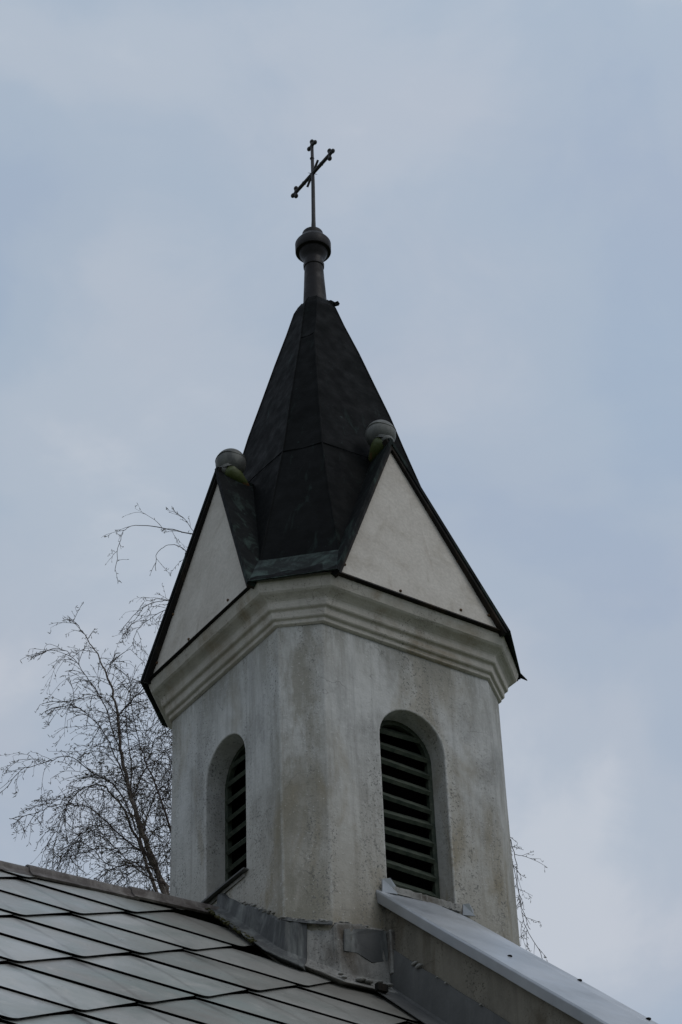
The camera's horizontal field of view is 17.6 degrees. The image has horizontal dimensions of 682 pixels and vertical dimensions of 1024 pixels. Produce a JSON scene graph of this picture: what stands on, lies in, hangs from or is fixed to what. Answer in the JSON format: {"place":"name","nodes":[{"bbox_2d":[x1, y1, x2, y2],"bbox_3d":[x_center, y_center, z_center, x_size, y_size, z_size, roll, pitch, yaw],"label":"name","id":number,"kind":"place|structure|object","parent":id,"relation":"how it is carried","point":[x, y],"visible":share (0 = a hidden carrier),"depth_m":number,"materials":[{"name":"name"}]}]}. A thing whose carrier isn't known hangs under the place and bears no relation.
{"place":"outdoors","nodes":[
{"label":"outdoors","id":0,"kind":"place"},
{"bbox_2d":[0,139,657,1023],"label":"church","id":1,"kind":"structure","parent":0,"point":[330,675],"depth_m":11.49,"materials":[{"name":"paint"}]},
{"bbox_2d":[225,744,246,881],"bbox_3d":[-0.490,1.590,11.531,0.061,0.885,0.408,21,-43,-28],"label":"louvred window","id":2,"kind":"structure","parent":1,"relation":"in","point":[240,755],"depth_m":11.64,"materials":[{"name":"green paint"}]},
{"bbox_2d":[380,720,439,898],"bbox_3d":[0.310,1.551,11.397,0.426,1.092,0.061,21,-43,-28],"label":"louvred window","id":3,"kind":"structure","parent":1,"relation":"in","point":[408,734],"depth_m":11.43,"materials":[{"name":"green paint"}]},
{"bbox_2d":[0,0,681,1023],"label":"sky","id":4,"kind":"structure","parent":0,"point":[498,199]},
{"bbox_3d":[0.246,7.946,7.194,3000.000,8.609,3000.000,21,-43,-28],"label":"ground","id":5,"kind":"structure","parent":0,"visible":0},
{"bbox_2d":[0,602,171,894],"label":"birch tree","id":6,"kind":"object","parent":5,"relation":"on","point":[154,863],"visible":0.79,"depth_m":26.08,"materials":[{"name":"brown plant"}]},
{"bbox_2d":[104,503,547,961],"bbox_3d":[-0.129,8.354,25.777,5.957,21.438,1.593,-3,-37,1],"label":"birch tree","id":7,"kind":"object","parent":5,"relation":"on","point":[145,620],"visible":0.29,"depth_m":31.39,"materials":[{"name":"brown plant"}]}
]}

